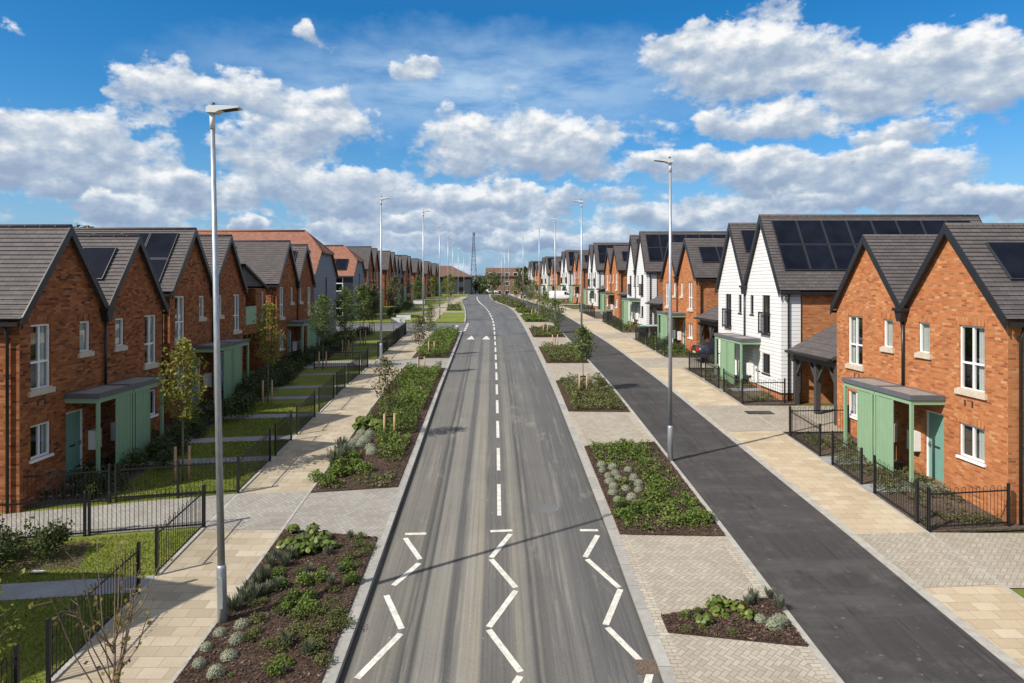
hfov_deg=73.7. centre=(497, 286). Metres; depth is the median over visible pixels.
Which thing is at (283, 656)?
leafy green plant
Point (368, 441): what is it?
silver mound plant
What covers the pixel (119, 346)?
window
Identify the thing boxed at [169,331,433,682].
edging
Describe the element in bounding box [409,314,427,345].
young tree
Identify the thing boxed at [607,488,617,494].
silver mound plant
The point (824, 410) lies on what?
railing panel
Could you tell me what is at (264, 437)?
railing panel
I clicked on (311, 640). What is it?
shrub
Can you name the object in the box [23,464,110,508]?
railing panel
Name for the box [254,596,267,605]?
shrub
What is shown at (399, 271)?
semi detached house
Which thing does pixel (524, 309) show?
ground cover
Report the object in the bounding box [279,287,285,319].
window
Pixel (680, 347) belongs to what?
shrub
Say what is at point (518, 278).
tree
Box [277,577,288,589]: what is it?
leafy green plant
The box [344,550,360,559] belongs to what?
shrub
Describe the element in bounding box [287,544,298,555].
broad leaved plant
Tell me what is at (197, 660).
silver mound plant
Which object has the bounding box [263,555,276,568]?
lavender plant
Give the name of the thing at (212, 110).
street lamp
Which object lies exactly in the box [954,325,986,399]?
window
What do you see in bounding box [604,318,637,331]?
ground cover
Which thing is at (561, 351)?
ground cover
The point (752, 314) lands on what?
window
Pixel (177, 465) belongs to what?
railing panel
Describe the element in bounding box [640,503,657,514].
leafy green plant
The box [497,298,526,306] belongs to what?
ground cover
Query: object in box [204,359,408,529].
pavement
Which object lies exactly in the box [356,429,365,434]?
silver mound plant
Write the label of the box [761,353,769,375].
window
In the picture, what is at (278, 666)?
leafy green plant
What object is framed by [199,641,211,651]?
silver mound plant
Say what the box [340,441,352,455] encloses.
lavender plant
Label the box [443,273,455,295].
young tree
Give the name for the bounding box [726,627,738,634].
shrub
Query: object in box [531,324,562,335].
ground cover
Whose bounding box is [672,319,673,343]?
door
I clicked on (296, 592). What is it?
leafy green plant
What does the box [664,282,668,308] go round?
window
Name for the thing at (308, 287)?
window
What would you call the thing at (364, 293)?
young tree
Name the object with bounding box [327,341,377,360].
railing panel
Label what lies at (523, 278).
street lamp
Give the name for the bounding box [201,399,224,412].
shrub
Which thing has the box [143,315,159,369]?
window
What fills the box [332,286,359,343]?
young tree
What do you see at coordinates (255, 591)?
lavender plant
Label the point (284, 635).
lavender plant
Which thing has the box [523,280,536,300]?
young tree
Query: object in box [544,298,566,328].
young tree
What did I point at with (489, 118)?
sky
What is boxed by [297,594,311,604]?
leafy green plant
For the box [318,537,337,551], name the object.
broad leaved plant
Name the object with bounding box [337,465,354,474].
leafy green plant
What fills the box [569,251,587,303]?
semi detached house
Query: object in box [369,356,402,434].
young tree
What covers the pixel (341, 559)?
shrub
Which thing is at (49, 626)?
railing panel
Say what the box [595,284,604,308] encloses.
carport
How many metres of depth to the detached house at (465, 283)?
193.00 m
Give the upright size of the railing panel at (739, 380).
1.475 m
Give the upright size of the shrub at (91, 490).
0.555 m
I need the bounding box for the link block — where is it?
[241,264,268,369]
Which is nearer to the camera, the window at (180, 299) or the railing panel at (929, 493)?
the railing panel at (929, 493)
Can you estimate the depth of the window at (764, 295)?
32.43 m
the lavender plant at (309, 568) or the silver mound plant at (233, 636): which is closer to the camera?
the silver mound plant at (233, 636)
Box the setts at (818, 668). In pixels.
[548,322,834,682]
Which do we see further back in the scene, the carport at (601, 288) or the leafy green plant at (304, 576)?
the carport at (601, 288)
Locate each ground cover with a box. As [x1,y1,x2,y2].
[39,327,362,500]
[319,435,409,488]
[357,361,441,455]
[416,325,458,356]
[447,303,460,309]
[490,294,509,299]
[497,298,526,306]
[516,307,534,312]
[522,312,548,321]
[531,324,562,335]
[541,341,585,361]
[559,372,623,409]
[590,438,705,530]
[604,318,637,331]
[637,332,690,356]
[698,367,773,401]
[799,432,1002,525]
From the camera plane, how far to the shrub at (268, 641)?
12.33 m
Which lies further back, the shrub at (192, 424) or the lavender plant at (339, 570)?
the shrub at (192, 424)
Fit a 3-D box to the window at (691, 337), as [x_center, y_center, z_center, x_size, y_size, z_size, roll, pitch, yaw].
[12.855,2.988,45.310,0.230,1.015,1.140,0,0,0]
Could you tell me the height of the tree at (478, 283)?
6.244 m
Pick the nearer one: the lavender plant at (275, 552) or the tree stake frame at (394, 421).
the lavender plant at (275, 552)
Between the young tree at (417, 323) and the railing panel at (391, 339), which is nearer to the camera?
the young tree at (417, 323)
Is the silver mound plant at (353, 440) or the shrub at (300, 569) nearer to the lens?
the shrub at (300, 569)
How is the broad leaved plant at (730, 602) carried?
in the planting bed at (774, 641)
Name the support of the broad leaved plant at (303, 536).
in the planting bed at (297, 667)
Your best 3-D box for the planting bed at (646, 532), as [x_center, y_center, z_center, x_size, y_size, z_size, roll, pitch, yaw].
[4.360,5.918,20.775,2.600,0.644,7.650,0,0,0]
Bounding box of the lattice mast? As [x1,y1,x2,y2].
[471,232,476,279]
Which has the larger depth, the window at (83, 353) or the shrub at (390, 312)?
the shrub at (390, 312)
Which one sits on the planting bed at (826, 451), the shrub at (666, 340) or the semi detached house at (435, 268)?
the shrub at (666, 340)
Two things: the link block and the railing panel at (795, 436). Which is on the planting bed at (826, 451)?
the railing panel at (795, 436)
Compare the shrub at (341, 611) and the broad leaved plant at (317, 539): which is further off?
the broad leaved plant at (317, 539)
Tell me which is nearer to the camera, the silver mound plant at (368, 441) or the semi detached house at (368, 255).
the silver mound plant at (368, 441)
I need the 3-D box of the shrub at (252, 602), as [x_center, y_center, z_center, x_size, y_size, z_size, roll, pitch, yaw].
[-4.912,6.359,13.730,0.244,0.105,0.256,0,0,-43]
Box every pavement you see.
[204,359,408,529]
[284,331,459,682]
[490,294,821,682]
[541,304,997,587]
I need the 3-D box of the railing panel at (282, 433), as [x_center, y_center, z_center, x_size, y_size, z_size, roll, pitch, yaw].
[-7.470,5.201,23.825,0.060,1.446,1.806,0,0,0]
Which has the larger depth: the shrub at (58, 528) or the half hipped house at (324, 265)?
the half hipped house at (324, 265)
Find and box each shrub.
[0,514,9,539]
[0,516,40,559]
[0,526,16,540]
[0,538,22,574]
[29,516,74,559]
[80,472,111,493]
[82,472,107,493]
[82,480,102,496]
[103,472,131,490]
[123,448,149,469]
[146,436,174,460]
[151,428,191,451]
[151,442,180,468]
[163,438,189,453]
[166,417,191,442]
[178,413,203,433]
[192,421,208,437]
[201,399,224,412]
[210,399,240,420]
[227,391,254,417]
[232,390,257,408]
[234,383,247,393]
[238,378,257,394]
[239,628,259,643]
[242,373,261,385]
[246,379,270,399]
[247,599,258,605]
[247,611,268,625]
[250,624,262,633]
[251,374,269,385]
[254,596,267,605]
[257,365,282,386]
[259,636,274,649]
[261,657,283,674]
[262,373,278,385]
[267,585,278,593]
[269,636,292,654]
[271,604,286,615]
[275,630,297,645]
[276,373,286,386]
[279,367,297,382]
[280,368,298,384]
[284,625,301,635]
[286,609,307,623]
[291,620,307,631]
[292,361,306,372]
[292,567,304,575]
[298,623,316,636]
[299,351,313,364]
[300,636,320,649]
[302,641,324,658]
[303,345,320,360]
[303,625,327,637]
[309,606,326,618]
[310,634,330,647]
[312,344,329,357]
[313,650,334,667]
[317,602,331,610]
[320,617,343,633]
[323,338,332,347]
[323,349,332,357]
[323,609,339,620]
[328,584,342,594]
[329,338,344,351]
[332,605,348,615]
[334,338,349,350]
[334,613,355,629]
[335,555,352,565]
[344,333,357,342]
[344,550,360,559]
[350,539,366,548]
[352,327,366,334]
[352,531,367,540]
[353,560,363,567]
[356,547,371,555]
[357,324,373,334]
[362,541,376,549]
[387,310,393,317]
[393,306,402,314]
[401,304,410,310]
[660,336,667,346]
[675,342,685,351]
[679,624,692,632]
[696,623,708,630]
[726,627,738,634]
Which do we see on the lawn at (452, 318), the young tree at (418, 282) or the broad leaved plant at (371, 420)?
the young tree at (418, 282)
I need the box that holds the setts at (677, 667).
[511,307,690,682]
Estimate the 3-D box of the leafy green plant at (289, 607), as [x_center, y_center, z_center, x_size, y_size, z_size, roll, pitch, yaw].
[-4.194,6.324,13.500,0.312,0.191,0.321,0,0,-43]
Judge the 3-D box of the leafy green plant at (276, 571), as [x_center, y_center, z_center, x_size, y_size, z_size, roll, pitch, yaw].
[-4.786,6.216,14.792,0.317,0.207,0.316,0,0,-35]
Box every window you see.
[28,323,55,397]
[29,421,53,463]
[77,321,94,357]
[113,318,127,351]
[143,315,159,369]
[150,389,158,418]
[174,296,187,344]
[174,364,185,390]
[198,296,206,321]
[219,295,224,318]
[233,294,241,334]
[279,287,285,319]
[279,333,284,350]
[307,287,312,315]
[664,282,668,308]
[679,282,682,297]
[687,282,692,311]
[687,323,692,339]
[725,294,731,328]
[749,295,753,315]
[761,295,769,335]
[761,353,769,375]
[845,316,863,371]
[849,390,856,419]
[880,319,894,352]
[914,322,931,359]
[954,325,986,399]
[956,423,985,466]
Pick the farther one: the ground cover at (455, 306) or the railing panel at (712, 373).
the ground cover at (455, 306)
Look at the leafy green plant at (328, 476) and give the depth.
20.30 m
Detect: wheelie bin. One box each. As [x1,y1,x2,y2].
[637,326,646,337]
[649,325,656,336]
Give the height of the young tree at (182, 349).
4.502 m
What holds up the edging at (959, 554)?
on the ground at (801, 404)
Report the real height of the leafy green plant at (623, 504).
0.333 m
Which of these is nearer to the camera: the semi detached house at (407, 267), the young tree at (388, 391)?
the young tree at (388, 391)
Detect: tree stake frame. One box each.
[174,445,190,481]
[262,380,272,404]
[318,351,326,369]
[342,340,348,356]
[360,330,365,344]
[383,413,395,436]
[579,374,587,390]
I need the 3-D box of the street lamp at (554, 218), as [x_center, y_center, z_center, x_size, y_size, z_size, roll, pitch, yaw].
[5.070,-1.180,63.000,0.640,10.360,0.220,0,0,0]
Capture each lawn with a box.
[0,331,408,682]
[337,294,467,322]
[1011,589,1023,597]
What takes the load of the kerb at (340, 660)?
on the ground at (801, 404)
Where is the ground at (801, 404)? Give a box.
[462,293,1023,588]
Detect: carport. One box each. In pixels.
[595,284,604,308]
[617,290,626,318]
[645,294,662,333]
[694,305,717,342]
[784,323,836,425]
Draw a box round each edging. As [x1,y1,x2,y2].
[51,331,409,682]
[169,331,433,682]
[509,294,1023,678]
[526,306,843,682]
[536,299,1023,601]
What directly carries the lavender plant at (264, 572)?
in the planting bed at (297, 667)
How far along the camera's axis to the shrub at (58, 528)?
15.60 m
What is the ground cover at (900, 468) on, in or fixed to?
in the planting bed at (826, 451)
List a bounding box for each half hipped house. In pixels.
[197,230,338,342]
[325,245,365,320]
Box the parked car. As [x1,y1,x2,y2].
[690,337,717,362]
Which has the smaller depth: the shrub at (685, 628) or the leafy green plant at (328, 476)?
the shrub at (685, 628)
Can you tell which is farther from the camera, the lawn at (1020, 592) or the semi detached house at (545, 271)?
the semi detached house at (545, 271)
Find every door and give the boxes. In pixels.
[66,409,81,480]
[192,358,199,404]
[217,577,222,608]
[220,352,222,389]
[287,330,290,355]
[639,305,640,323]
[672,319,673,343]
[683,321,685,348]
[735,344,738,375]
[755,349,759,383]
[927,410,943,482]
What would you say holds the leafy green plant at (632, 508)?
in the planting bed at (646, 532)
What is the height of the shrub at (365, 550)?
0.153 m
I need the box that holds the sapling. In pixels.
[28,540,173,682]
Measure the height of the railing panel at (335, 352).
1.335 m
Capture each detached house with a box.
[0,224,168,513]
[74,227,249,422]
[234,240,319,364]
[346,246,384,311]
[378,251,399,305]
[395,255,406,302]
[399,255,415,301]
[411,258,425,298]
[422,261,433,296]
[431,263,441,295]
[440,266,472,293]
[527,261,541,292]
[532,263,541,295]
[538,256,560,297]
[547,258,560,298]
[557,250,587,301]
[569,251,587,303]
[583,242,628,308]
[600,246,627,318]
[621,231,726,326]
[657,238,724,351]
[714,214,981,402]
[830,223,1023,524]
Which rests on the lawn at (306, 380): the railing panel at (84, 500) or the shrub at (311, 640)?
the railing panel at (84, 500)
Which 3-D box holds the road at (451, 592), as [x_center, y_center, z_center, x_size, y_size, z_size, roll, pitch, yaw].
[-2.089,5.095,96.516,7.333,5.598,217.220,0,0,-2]
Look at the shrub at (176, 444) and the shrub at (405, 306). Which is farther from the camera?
the shrub at (405, 306)
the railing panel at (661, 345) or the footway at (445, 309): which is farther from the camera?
the footway at (445, 309)
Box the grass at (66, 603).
[0,528,197,682]
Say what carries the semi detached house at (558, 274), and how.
on the ground at (801, 404)
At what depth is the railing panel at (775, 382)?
30.24 m
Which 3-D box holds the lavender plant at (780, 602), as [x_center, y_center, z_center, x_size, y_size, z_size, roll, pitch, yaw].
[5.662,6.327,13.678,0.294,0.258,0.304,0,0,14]
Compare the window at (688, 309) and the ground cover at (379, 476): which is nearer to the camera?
the ground cover at (379, 476)
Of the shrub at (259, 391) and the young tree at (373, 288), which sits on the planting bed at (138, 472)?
the shrub at (259, 391)
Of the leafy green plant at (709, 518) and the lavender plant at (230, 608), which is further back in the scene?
the leafy green plant at (709, 518)
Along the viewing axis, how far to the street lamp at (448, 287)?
94.95 m
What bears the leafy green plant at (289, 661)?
in the planting bed at (297, 667)
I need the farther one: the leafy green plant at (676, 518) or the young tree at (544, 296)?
the young tree at (544, 296)
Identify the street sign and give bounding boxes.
[391,317,404,330]
[396,315,410,328]
[413,300,424,303]
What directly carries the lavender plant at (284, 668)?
in the planting bed at (297, 667)
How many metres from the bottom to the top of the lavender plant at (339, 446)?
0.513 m
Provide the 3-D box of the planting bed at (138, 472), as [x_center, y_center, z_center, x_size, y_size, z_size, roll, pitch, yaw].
[-12.000,4.957,38.150,2.800,2.191,39.700,0,0,0]
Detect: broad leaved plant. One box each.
[276,535,293,548]
[286,523,299,532]
[287,539,303,551]
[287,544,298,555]
[294,532,311,542]
[299,539,316,553]
[306,522,320,534]
[309,533,325,549]
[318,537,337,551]
[319,530,330,538]
[352,420,368,429]
[354,415,368,426]
[367,417,379,424]
[371,418,382,429]
[694,611,713,624]
[705,594,722,607]
[708,604,725,617]
[716,594,727,606]
[719,607,730,618]
[724,598,737,610]
[730,599,746,611]
[740,608,755,619]
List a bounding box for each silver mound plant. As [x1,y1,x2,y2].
[191,656,205,668]
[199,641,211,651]
[206,663,225,678]
[212,627,227,636]
[219,648,237,661]
[228,631,245,645]
[233,618,249,630]
[348,438,356,444]
[355,440,364,447]
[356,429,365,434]
[357,436,370,445]
[364,429,374,436]
[364,443,374,449]
[366,446,377,454]
[597,460,606,466]
[604,477,614,483]
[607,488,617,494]
[608,463,617,469]
[609,481,618,488]
[620,485,630,491]
[625,466,631,471]
[626,492,637,500]
[628,474,638,480]
[633,479,643,486]
[634,486,642,492]
[753,613,766,623]
[765,616,783,631]
[771,612,789,625]
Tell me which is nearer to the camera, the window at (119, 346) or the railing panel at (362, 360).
the window at (119, 346)
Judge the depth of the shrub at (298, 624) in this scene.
12.88 m
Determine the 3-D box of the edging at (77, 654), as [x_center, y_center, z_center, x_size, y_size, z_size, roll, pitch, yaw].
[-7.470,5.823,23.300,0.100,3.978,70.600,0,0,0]
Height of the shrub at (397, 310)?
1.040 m
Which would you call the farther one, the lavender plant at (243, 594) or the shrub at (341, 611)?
the lavender plant at (243, 594)
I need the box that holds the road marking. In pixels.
[354,299,653,682]
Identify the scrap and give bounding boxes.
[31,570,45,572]
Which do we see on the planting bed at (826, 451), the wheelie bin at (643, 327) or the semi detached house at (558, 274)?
the wheelie bin at (643, 327)
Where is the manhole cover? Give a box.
[538,504,559,512]
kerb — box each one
[326,331,461,682]
[462,294,468,322]
[489,294,677,682]
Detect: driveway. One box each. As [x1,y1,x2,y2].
[0,360,374,539]
[400,301,463,312]
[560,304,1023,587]
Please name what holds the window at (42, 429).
in the semi detached house at (80, 335)
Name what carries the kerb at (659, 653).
on the ground at (801, 404)
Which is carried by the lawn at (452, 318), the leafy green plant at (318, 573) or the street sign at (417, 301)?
the street sign at (417, 301)
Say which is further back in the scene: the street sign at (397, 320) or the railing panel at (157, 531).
the street sign at (397, 320)
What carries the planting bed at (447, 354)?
on the pavement at (366, 511)
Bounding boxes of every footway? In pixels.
[53,331,431,682]
[421,297,466,321]
[510,294,1023,667]
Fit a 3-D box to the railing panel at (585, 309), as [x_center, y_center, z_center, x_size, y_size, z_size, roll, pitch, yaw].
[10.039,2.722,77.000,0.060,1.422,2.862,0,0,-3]
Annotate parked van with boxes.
[549,291,572,301]
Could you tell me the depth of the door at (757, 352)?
33.87 m
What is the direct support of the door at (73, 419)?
in the semi detached house at (80, 335)
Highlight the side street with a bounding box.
[336,323,465,330]
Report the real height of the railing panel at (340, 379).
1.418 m
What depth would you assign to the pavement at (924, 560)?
16.28 m
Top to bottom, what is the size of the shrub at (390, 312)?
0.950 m
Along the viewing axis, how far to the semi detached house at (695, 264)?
45.96 m
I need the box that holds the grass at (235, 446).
[106,403,322,502]
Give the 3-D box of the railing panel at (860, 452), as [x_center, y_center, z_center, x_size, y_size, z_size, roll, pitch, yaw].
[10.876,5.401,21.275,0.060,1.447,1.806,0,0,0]
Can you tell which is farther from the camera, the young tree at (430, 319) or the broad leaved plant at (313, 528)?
the young tree at (430, 319)
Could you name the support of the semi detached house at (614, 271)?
on the ground at (801, 404)
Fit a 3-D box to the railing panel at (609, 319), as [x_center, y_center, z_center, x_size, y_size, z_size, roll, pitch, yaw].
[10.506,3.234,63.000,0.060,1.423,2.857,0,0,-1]
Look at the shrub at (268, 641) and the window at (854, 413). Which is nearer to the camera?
the shrub at (268, 641)
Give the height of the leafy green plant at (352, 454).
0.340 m
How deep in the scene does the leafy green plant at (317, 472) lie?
20.59 m
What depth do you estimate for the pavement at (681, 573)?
14.62 m
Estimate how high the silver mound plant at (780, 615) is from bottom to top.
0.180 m
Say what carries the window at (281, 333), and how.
in the semi detached house at (282, 270)
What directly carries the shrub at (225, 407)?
on the lawn at (306, 380)
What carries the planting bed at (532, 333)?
on the pavement at (681, 573)
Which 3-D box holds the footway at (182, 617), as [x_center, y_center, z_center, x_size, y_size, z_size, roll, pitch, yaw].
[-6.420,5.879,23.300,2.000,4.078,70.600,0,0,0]
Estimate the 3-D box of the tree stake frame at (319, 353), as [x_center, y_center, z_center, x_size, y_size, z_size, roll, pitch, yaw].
[-9.822,4.281,38.305,0.464,1.250,0.094,0,0,-20]
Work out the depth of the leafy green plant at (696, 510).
18.04 m
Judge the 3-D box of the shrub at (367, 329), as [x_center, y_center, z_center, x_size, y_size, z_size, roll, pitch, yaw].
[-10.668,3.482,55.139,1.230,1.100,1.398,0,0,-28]
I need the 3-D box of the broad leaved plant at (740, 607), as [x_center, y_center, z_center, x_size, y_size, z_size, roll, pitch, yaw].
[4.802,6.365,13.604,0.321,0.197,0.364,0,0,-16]
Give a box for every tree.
[0,553,32,682]
[73,222,93,227]
[146,335,211,480]
[246,301,286,403]
[303,293,340,369]
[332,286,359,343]
[350,283,375,342]
[364,283,379,333]
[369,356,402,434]
[385,275,403,316]
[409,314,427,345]
[411,275,424,307]
[423,303,437,352]
[429,275,438,302]
[440,275,449,291]
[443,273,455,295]
[471,275,488,293]
[480,270,506,294]
[511,279,520,296]
[515,266,528,291]
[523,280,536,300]
[525,279,541,313]
[534,291,553,331]
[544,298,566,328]
[571,324,596,390]
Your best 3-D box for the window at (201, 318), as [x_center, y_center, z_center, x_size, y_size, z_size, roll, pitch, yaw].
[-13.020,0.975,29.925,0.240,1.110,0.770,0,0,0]
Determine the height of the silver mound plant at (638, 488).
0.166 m
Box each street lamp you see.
[206,102,242,623]
[379,196,389,361]
[422,210,429,337]
[439,223,441,317]
[447,234,451,305]
[458,248,460,297]
[501,254,501,294]
[508,243,508,297]
[522,237,523,301]
[535,228,539,311]
[549,217,555,323]
[573,199,582,353]
[653,157,673,460]
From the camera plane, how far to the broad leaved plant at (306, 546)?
15.82 m
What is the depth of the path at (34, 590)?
14.64 m
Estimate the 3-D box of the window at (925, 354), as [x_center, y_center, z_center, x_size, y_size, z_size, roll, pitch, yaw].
[13.250,1.675,21.125,0.240,1.110,0.770,0,0,0]
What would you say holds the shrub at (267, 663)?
in the planting bed at (297, 667)
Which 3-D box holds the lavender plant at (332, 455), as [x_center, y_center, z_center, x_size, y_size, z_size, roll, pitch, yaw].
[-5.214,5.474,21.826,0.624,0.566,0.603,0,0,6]
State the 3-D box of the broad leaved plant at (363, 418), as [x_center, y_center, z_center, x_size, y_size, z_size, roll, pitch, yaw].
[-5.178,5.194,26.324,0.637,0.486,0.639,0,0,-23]
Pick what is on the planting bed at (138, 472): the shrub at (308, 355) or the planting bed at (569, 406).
the shrub at (308, 355)
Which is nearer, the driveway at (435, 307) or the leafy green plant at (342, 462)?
the leafy green plant at (342, 462)
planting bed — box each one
[0,541,89,572]
[32,332,367,507]
[174,529,376,682]
[311,367,444,492]
[412,332,459,357]
[529,328,565,336]
[539,347,588,362]
[556,377,629,411]
[580,311,1023,532]
[584,442,724,535]
[661,598,807,646]
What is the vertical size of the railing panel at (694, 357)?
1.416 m
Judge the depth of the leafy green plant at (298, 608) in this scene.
13.37 m
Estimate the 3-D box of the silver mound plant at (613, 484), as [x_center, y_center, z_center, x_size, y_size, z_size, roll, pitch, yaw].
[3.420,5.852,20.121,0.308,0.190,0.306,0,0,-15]
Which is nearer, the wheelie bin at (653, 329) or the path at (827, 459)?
the path at (827, 459)
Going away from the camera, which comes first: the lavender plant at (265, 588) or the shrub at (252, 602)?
the shrub at (252, 602)
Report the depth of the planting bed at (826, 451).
19.84 m
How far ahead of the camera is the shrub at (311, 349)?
41.62 m
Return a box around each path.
[0,343,379,600]
[644,344,948,492]
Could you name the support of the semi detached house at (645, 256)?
on the ground at (801, 404)
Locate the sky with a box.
[0,0,1023,282]
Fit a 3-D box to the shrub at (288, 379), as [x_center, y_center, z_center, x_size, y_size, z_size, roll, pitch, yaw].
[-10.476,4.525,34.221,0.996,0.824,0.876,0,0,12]
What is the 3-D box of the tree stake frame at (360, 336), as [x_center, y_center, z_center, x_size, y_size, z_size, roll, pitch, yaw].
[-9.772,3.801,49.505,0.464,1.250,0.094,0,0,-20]
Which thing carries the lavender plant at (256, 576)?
in the planting bed at (297, 667)
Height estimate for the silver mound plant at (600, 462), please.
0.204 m
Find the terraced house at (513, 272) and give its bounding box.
[486,268,527,293]
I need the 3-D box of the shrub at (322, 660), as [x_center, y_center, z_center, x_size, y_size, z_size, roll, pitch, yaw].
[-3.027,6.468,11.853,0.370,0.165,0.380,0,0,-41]
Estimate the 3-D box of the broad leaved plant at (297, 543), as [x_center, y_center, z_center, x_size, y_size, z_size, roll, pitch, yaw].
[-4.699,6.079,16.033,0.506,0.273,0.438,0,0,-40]
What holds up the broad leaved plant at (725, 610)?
in the planting bed at (774, 641)
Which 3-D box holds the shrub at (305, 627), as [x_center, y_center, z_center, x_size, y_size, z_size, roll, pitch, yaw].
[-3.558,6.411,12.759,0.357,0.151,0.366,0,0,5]
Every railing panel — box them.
[0,492,86,537]
[0,644,19,682]
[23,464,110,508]
[46,541,140,682]
[87,484,205,535]
[114,455,238,502]
[155,484,204,575]
[238,428,270,491]
[274,410,291,455]
[296,390,314,434]
[314,348,367,368]
[318,374,333,412]
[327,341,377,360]
[336,365,345,394]
[347,354,359,384]
[361,350,367,372]
[378,335,386,357]
[387,329,395,349]
[396,322,405,342]
[584,304,588,314]
[590,307,594,317]
[603,312,607,323]
[608,313,614,325]
[615,316,621,331]
[635,325,644,344]
[646,330,653,349]
[656,335,664,355]
[689,351,701,377]
[691,351,719,368]
[705,359,718,387]
[723,368,741,403]
[742,378,785,405]
[789,405,848,434]
[789,406,820,456]
[831,430,862,484]
[873,455,916,521]
[916,480,928,529]
[927,483,1009,531]
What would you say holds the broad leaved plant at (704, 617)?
in the planting bed at (774, 641)
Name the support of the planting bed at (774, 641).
on the pavement at (681, 573)
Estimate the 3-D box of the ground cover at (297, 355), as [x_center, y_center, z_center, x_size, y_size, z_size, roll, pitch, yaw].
[-11.950,4.687,37.975,2.096,2.685,38.037,0,0,0]
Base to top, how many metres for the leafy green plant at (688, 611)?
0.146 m
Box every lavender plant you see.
[227,594,237,612]
[228,593,243,611]
[235,583,251,601]
[243,578,253,588]
[246,582,261,598]
[247,595,253,602]
[250,571,261,584]
[255,579,272,594]
[256,564,271,580]
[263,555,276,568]
[269,575,282,589]
[271,548,282,558]
[276,552,290,566]
[279,629,292,644]
[280,662,287,673]
[281,544,297,559]
[300,638,315,655]
[305,562,312,571]
[322,543,332,554]
[325,572,335,585]
[326,447,343,465]
[332,443,347,459]
[334,435,350,444]
[336,563,344,573]
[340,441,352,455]
[346,529,354,538]
[742,594,753,605]
[747,586,760,601]
[763,585,775,597]
[773,593,786,610]
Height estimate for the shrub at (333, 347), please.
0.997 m
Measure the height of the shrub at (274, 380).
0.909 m
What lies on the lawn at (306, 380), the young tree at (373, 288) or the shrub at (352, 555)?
the young tree at (373, 288)
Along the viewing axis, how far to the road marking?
14.15 m
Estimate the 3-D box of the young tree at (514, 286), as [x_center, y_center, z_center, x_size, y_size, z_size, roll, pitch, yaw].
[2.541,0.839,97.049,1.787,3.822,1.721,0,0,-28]
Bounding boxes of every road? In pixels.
[338,294,662,682]
[500,294,1023,682]
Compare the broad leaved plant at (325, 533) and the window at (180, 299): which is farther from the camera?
the window at (180, 299)
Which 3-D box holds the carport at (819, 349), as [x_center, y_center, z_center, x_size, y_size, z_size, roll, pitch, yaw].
[15.985,3.995,28.650,6.230,5.650,3.940,0,0,0]
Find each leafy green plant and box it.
[267,661,283,675]
[269,568,283,579]
[274,652,288,662]
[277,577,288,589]
[279,592,296,605]
[279,601,292,613]
[284,657,294,665]
[287,588,301,598]
[292,604,307,614]
[294,571,313,585]
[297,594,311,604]
[302,587,317,599]
[303,599,319,611]
[307,469,324,480]
[312,568,327,580]
[318,473,337,484]
[326,463,345,475]
[330,456,348,467]
[336,560,353,572]
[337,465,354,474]
[342,570,360,584]
[344,450,359,459]
[350,457,362,466]
[354,461,373,472]
[612,507,626,517]
[613,497,631,508]
[625,503,639,514]
[631,497,647,508]
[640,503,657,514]
[671,513,685,525]
[680,510,699,524]
[682,609,691,617]
[689,507,702,517]
[693,606,701,612]
[695,509,713,523]
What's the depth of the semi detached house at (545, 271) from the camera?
143.31 m
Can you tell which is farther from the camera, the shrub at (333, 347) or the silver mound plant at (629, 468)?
the shrub at (333, 347)
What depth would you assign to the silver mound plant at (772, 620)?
12.96 m
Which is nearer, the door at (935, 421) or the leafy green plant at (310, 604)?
the leafy green plant at (310, 604)
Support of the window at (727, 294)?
in the semi detached house at (779, 278)
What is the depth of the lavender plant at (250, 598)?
13.79 m
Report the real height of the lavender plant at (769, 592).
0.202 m
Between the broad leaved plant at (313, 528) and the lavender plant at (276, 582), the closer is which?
the lavender plant at (276, 582)
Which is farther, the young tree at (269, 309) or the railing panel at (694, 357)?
the railing panel at (694, 357)
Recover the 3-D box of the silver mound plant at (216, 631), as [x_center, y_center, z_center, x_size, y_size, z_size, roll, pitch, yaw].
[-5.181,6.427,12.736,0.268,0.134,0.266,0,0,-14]
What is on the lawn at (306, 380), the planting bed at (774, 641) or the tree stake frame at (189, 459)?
the tree stake frame at (189, 459)
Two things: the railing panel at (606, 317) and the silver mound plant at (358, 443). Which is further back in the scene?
the railing panel at (606, 317)
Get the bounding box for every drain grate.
[633,659,659,673]
[744,411,773,413]
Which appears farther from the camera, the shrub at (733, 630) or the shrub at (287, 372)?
the shrub at (287, 372)
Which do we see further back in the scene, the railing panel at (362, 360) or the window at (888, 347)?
the railing panel at (362, 360)
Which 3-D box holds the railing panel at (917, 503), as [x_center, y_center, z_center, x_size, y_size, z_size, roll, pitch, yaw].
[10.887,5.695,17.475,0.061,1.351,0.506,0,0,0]
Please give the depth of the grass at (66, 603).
14.69 m
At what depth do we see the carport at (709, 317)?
42.09 m
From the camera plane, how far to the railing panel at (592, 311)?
73.38 m
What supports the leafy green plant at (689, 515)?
in the planting bed at (646, 532)
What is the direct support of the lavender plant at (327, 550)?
in the planting bed at (297, 667)

